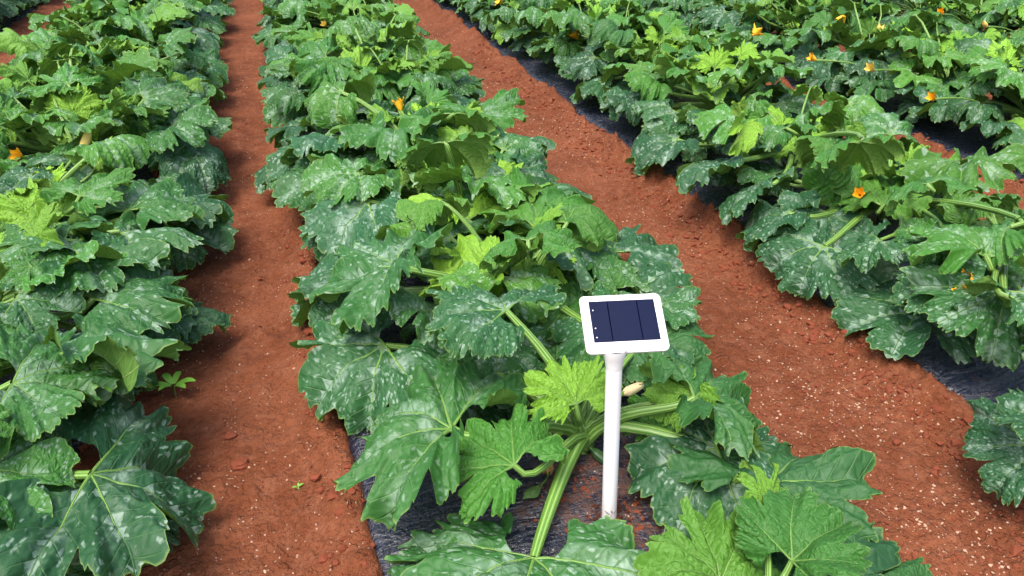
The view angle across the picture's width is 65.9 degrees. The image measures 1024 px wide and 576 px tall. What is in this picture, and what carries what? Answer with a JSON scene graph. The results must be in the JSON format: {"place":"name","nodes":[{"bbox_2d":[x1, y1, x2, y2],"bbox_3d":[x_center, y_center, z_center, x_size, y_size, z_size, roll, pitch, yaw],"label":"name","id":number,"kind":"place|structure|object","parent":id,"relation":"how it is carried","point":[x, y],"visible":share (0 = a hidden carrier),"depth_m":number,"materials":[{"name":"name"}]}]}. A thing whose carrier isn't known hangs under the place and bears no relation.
{"place":"outdoors","nodes":[
{"label":"outdoors","id":0,"kind":"place"},
{"bbox_2d":[0,40,1002,554],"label":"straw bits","id":1,"kind":"object","parent":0,"point":[720,336],"visible":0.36,"depth_m":2.31,"materials":[{"name":"beige plant"}]},
{"bbox_2d":[0,0,1023,575],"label":"ground","id":2,"kind":"structure","parent":0,"point":[244,386],"depth_m":2.56,"materials":[{"name":"red soil"}]},
{"bbox_2d":[0,0,42,31],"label":"mulch film","id":3,"kind":"object","parent":2,"relation":"on","point":[7,22],"visible":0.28,"depth_m":8.06,"materials":[{"name":"black plastic"}]},
{"bbox_2d":[0,0,19,26],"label":"zucchini plant","id":4,"kind":"object","parent":3,"relation":"on","point":[8,9],"visible":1,"depth_m":7.50,"materials":[{"name":"green plant"}]},
{"bbox_2d":[0,0,37,9],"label":"zucchini plant","id":5,"kind":"object","parent":3,"relation":"on","point":[23,4],"visible":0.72,"depth_m":7.84,"materials":[{"name":"green plant"}]},
{"bbox_2d":[32,0,49,5],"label":"zucchini plant","id":6,"kind":"object","parent":3,"relation":"on","point":[44,1],"visible":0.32,"depth_m":8.63,"materials":[{"name":"green plant"}]},
{"bbox_2d":[0,18,192,452],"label":"mulch film","id":7,"kind":"object","parent":2,"relation":"on","point":[144,172],"visible":0.01,"depth_m":2.83,"materials":[{"name":"black plastic"}]},
{"bbox_2d":[0,41,205,161],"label":"zucchini plant","id":8,"kind":"object","parent":7,"relation":"on","point":[20,75],"visible":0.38,"depth_m":4.30,"materials":[{"name":"green plant"}]},
{"bbox_2d":[0,320,216,575],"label":"zucchini plant","id":9,"kind":"object","parent":7,"relation":"on","point":[130,502],"visible":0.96,"depth_m":1.79,"materials":[{"name":"green plant"}]},
{"bbox_2d":[0,26,229,101],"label":"zucchini plant","id":10,"kind":"object","parent":7,"relation":"on","point":[194,72],"visible":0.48,"depth_m":4.86,"materials":[{"name":"green plant"}]},
{"bbox_2d":[0,62,232,193],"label":"zucchini plant","id":11,"kind":"object","parent":7,"relation":"on","point":[178,141],"visible":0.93,"depth_m":3.75,"materials":[{"name":"green plant"}]},
{"bbox_2d":[0,201,233,406],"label":"zucchini plant","id":12,"kind":"object","parent":7,"relation":"on","point":[131,322],"visible":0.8,"depth_m":2.37,"materials":[{"name":"green plant"}]},
{"bbox_2d":[0,132,238,273],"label":"zucchini plant","id":13,"kind":"object","parent":7,"relation":"on","point":[184,216],"visible":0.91,"depth_m":3.00,"materials":[{"name":"green plant"}]},
{"bbox_2d":[27,2,227,70],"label":"zucchini plant","id":14,"kind":"object","parent":7,"relation":"on","point":[150,29],"visible":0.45,"depth_m":5.50,"materials":[{"name":"green plant"}]},
{"bbox_2d":[45,0,223,56],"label":"zucchini plant","id":15,"kind":"object","parent":7,"relation":"on","point":[93,10],"visible":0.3,"depth_m":5.96,"materials":[{"name":"green plant"}]},
{"bbox_2d":[63,0,227,33],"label":"zucchini plant","id":16,"kind":"object","parent":7,"relation":"on","point":[213,24],"visible":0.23,"depth_m":6.86,"materials":[{"name":"green plant"}]},
{"bbox_2d":[196,0,235,18],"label":"zucchini plant","id":17,"kind":"object","parent":7,"relation":"on","point":[219,8],"visible":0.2,"depth_m":7.49,"materials":[{"name":"green plant"}]},
{"bbox_2d":[220,0,232,3],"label":"zucchini plant","id":18,"kind":"object","parent":7,"relation":"on","point":[227,1],"depth_m":8.43,"materials":[{"name":"green plant"}]},
{"bbox_2d":[155,371,195,396],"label":"weed seedling","id":19,"kind":"object","parent":2,"relation":"on","point":[168,378],"visible":0.98,"depth_m":2.48,"materials":[{"name":"green plant"}]},
{"bbox_2d":[222,430,237,439],"bbox_3d":[-0.826,0.432,2.309,0.046,0.023,0.036,-8,30,-15],"label":"soil clod","id":20,"kind":"object","parent":2,"relation":"on","point":[229,434],"visible":1,"depth_m":2.30,"materials":[{"name":"brown soil"}]},
{"bbox_2d":[230,457,248,470],"bbox_3d":[-0.763,0.494,2.212,0.052,0.031,0.053,-8,30,-15],"label":"soil clod","id":21,"kind":"object","parent":2,"relation":"on","point":[240,464],"visible":1,"depth_m":2.20,"materials":[{"name":"brown soil"}]},
{"bbox_2d":[279,18,664,575],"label":"mulch film","id":22,"kind":"object","parent":2,"relation":"on","point":[423,511],"visible":0.05,"depth_m":1.97,"materials":[{"name":"black plastic"}]},
{"bbox_2d":[262,0,280,9],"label":"zucchini plant","id":23,"kind":"object","parent":22,"relation":"on","point":[265,2],"visible":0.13,"depth_m":8.08,"materials":[{"name":"green plant"}]},
{"bbox_2d":[256,0,310,27],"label":"zucchini plant","id":24,"kind":"object","parent":22,"relation":"on","point":[265,18],"visible":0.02,"depth_m":7.53,"materials":[{"name":"green plant"}]},
{"bbox_2d":[255,0,393,43],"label":"zucchini plant","id":25,"kind":"object","parent":22,"relation":"on","point":[267,11],"visible":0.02,"depth_m":6.79,"materials":[{"name":"green plant"}]},
{"bbox_2d":[251,0,399,48],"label":"zucchini plant","id":26,"kind":"object","parent":22,"relation":"on","point":[287,13],"visible":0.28,"depth_m":6.19,"materials":[{"name":"green plant"}]},
{"bbox_2d":[258,0,429,77],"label":"zucchini plant","id":27,"kind":"object","parent":22,"relation":"on","point":[282,50],"visible":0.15,"depth_m":5.64,"materials":[{"name":"green plant"}]},
{"bbox_2d":[257,11,438,89],"bbox_3d":[-1.020,-1.505,5.098,1.261,0.608,1.233,-8,30,-15],"label":"zucchini plant","id":28,"kind":"object","parent":22,"relation":"on","point":[359,28],"visible":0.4,"depth_m":4.91,"materials":[{"name":"green plant"}]},
{"bbox_2d":[260,34,485,150],"bbox_3d":[-0.778,-1.161,4.556,1.321,0.529,1.317,-8,30,-15],"label":"zucchini plant","id":29,"kind":"object","parent":22,"relation":"on","point":[439,66],"visible":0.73,"depth_m":4.40,"materials":[{"name":"green plant"}]},
{"bbox_2d":[251,70,555,199],"bbox_3d":[-0.549,-0.758,3.855,1.370,0.494,1.208,21,35,33],"label":"zucchini plant","id":30,"kind":"object","parent":22,"relation":"on","point":[337,106],"visible":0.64,"depth_m":3.78,"materials":[{"name":"green plant"}]},
{"bbox_2d":[269,124,621,260],"bbox_3d":[-0.331,-0.457,3.255,1.593,0.546,1.222,4,29,8],"label":"zucchini plant","id":31,"kind":"object","parent":22,"relation":"on","point":[480,171],"visible":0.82,"depth_m":3.06,"materials":[{"name":"green plant"}]},
{"bbox_2d":[287,196,696,406],"bbox_3d":[0.004,-0.042,2.591,1.451,0.498,1.098,-8,30,-15],"label":"zucchini plant","id":32,"kind":"object","parent":22,"relation":"on","point":[573,252],"visible":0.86,"depth_m":2.49,"materials":[{"name":"green plant"}]},
{"bbox_2d":[522,465,553,498],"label":"withered leaf","id":33,"kind":"object","parent":22,"relation":"on","point":[532,492],"visible":0.88,"depth_m":1.97,"materials":[{"name":"green plant"}]},
{"bbox_2d":[289,282,793,575],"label":"zucchini plant","id":34,"kind":"object","parent":22,"relation":"on","point":[357,380],"visible":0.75,"depth_m":1.96,"materials":[{"name":"green plant"}]},
{"bbox_2d":[524,434,664,546],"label":"dirt crumbs on film","id":35,"kind":"object","parent":22,"relation":"on","point":[640,526],"visible":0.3,"depth_m":1.97,"materials":[{"name":"soil"}]},
{"bbox_2d":[585,500,630,521],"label":"soil","id":36,"kind":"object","parent":22,"relation":"on","point":[618,510],"visible":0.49,"depth_m":1.94,"materials":[{"name":"brown soil"}]},
{"bbox_2d":[579,293,669,518],"bbox_3d":[0.244,0.316,1.841,0.183,0.622,0.134,-3,29,-6],"label":"solar soil sensor","id":37,"kind":"object","parent":22,"relation":"on","point":[617,329],"visible":0.94,"depth_m":1.72,"materials":[{"name":"white plastic"}]},
{"bbox_2d":[387,441,932,575],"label":"zucchini plant","id":38,"kind":"object","parent":22,"relation":"on","point":[817,524],"visible":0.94,"depth_m":1.66,"materials":[{"name":"green plant"}]},
{"bbox_2d":[1,20,1023,575],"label":"loose soil crumbs","id":39,"kind":"object","parent":2,"relation":"on","point":[1015,566],"visible":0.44,"depth_m":2.41,"materials":[{"name":"brown soil"}]},
{"bbox_2d":[81,43,1023,575],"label":"soil clods","id":40,"kind":"object","parent":2,"relation":"on","point":[813,337],"visible":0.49,"depth_m":2.69,"materials":[{"name":"brown soil"}]},
{"bbox_2d":[170,20,1023,575],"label":"pale pebbles","id":41,"kind":"object","parent":2,"relation":"on","point":[790,418],"visible":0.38,"depth_m":2.34,"materials":[{"name":"beige stone"}]},
{"bbox_2d":[433,0,1023,406],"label":"mulch film","id":42,"kind":"object","parent":2,"relation":"on","point":[976,378],"visible":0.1,"depth_m":3.79,"materials":[{"name":"black plastic"}]},
{"bbox_2d":[450,0,502,12],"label":"zucchini plant","id":43,"kind":"object","parent":42,"relation":"on","point":[463,5],"visible":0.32,"depth_m":7.75,"materials":[{"name":"green plant"}]},
{"bbox_2d":[465,0,523,22],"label":"zucchini plant","id":44,"kind":"object","parent":42,"relation":"on","point":[474,11],"visible":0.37,"depth_m":7.38,"materials":[{"name":"green plant"}]},
{"bbox_2d":[475,0,590,44],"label":"zucchini plant","id":45,"kind":"object","parent":42,"relation":"on","point":[497,22],"visible":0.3,"depth_m":6.75,"materials":[{"name":"green plant"}]},
{"bbox_2d":[500,0,642,50],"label":"zucchini plant","id":46,"kind":"object","parent":42,"relation":"on","point":[520,33],"visible":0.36,"depth_m":6.20,"materials":[{"name":"green plant"}]},
{"bbox_2d":[526,0,681,80],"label":"zucchini plant","id":47,"kind":"object","parent":42,"relation":"on","point":[575,22],"visible":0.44,"depth_m":5.58,"materials":[{"name":"green plant"}]},
{"bbox_2d":[557,13,762,103],"bbox_3d":[0.955,-1.501,5.240,1.396,0.583,1.392,11,30,19],"label":"zucchini plant","id":48,"kind":"object","parent":42,"relation":"on","point":[608,42],"visible":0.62,"depth_m":5.07,"materials":[{"name":"green plant"}]},
{"bbox_2d":[599,36,814,161],"bbox_3d":[1.151,-1.153,4.550,1.196,0.521,1.233,-8,30,-15],"label":"zucchini plant","id":49,"kind":"object","parent":42,"relation":"on","point":[733,63],"visible":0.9,"depth_m":4.35,"materials":[{"name":"green plant"}]},
{"bbox_2d":[625,84,905,225],"bbox_3d":[1.299,-0.713,3.745,1.324,0.573,1.677,-8,30,-15],"label":"zucchini plant","id":50,"kind":"object","parent":42,"relation":"on","point":[749,132],"visible":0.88,"depth_m":3.53,"materials":[{"name":"green plant"}]},
{"bbox_2d":[731,112,1023,300],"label":"zucchini plant","id":51,"kind":"object","parent":42,"relation":"on","point":[810,246],"visible":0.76,"depth_m":3.02,"materials":[{"name":"green plant"}]},
{"bbox_2d":[830,192,1023,371],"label":"zucchini plant","id":52,"kind":"object","parent":42,"relation":"on","point":[905,309],"visible":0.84,"depth_m":2.49,"materials":[{"name":"green plant"}]},
{"bbox_2d":[951,268,1023,507],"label":"zucchini plant","id":53,"kind":"object","parent":42,"relation":"on","point":[995,431],"visible":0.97,"depth_m":2.02,"materials":[{"name":"green plant"}]},
{"bbox_2d":[626,7,1023,180],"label":"mulch film","id":54,"kind":"object","parent":2,"relation":"on","point":[949,135],"visible":0.04,"depth_m":4.68,"materials":[{"name":"black plastic"}]},
{"bbox_2d":[642,0,679,18],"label":"zucchini plant","id":55,"kind":"object","parent":54,"relation":"on","point":[653,6],"visible":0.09,"depth_m":7.67,"materials":[{"name":"green plant"}]},
{"bbox_2d":[645,0,773,31],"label":"zucchini plant","id":56,"kind":"object","parent":54,"relation":"on","point":[684,8],"visible":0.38,"depth_m":7.17,"materials":[{"name":"green plant"}]},
{"bbox_2d":[681,0,813,33],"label":"zucchini plant","id":57,"kind":"object","parent":54,"relation":"on","point":[715,16],"visible":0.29,"depth_m":6.67,"materials":[{"name":"green plant"}]},
{"bbox_2d":[721,0,876,50],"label":"zucchini plant","id":58,"kind":"object","parent":54,"relation":"on","point":[789,19],"visible":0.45,"depth_m":6.10,"materials":[{"name":"green plant"}]},
{"bbox_2d":[756,0,940,92],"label":"zucchini plant","id":59,"kind":"object","parent":54,"relation":"on","point":[822,25],"visible":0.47,"depth_m":5.53,"materials":[{"name":"green plant"}]},
{"bbox_2d":[806,8,1023,108],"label":"zucchini plant","id":60,"kind":"object","parent":54,"relation":"on","point":[933,61],"visible":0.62,"depth_m":4.96,"materials":[{"name":"green plant"}]},
{"bbox_2d":[895,35,1023,137],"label":"zucchini plant","id":61,"kind":"object","parent":54,"relation":"on","point":[988,62],"visible":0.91,"depth_m":4.42,"materials":[{"name":"green plant"}]},
{"bbox_2d":[992,114,1023,150],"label":"zucchini plant","id":62,"kind":"object","parent":54,"relation":"on","point":[1006,137],"visible":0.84,"depth_m":4.18,"materials":[{"name":"green plant"}]},
{"bbox_3d":[3.550,-2.622,7.875,1.080,0.148,12.400,-8,30,-15],"label":"mulch film","id":63,"kind":"object","parent":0,"visible":0},
{"bbox_2d":[816,0,926,17],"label":"zucchini plant","id":64,"kind":"object","parent":63,"relation":"on","point":[877,15],"visible":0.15,"depth_m":7.57,"materials":[{"name":"green plant"}]},
{"bbox_2d":[853,0,977,21],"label":"zucchini plant","id":65,"kind":"object","parent":63,"relation":"on","point":[906,9],"visible":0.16,"depth_m":7.20,"materials":[{"name":"green plant"}]},
{"bbox_2d":[907,0,1023,33],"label":"zucchini plant","id":66,"kind":"object","parent":63,"relation":"on","point":[968,7],"visible":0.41,"depth_m":6.56,"materials":[{"name":"green plant"}]},
{"bbox_2d":[975,0,1023,36],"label":"zucchini plant","id":67,"kind":"object","parent":63,"relation":"on","point":[1004,12],"visible":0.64,"depth_m":6.08,"materials":[{"name":"green plant"}]}
]}

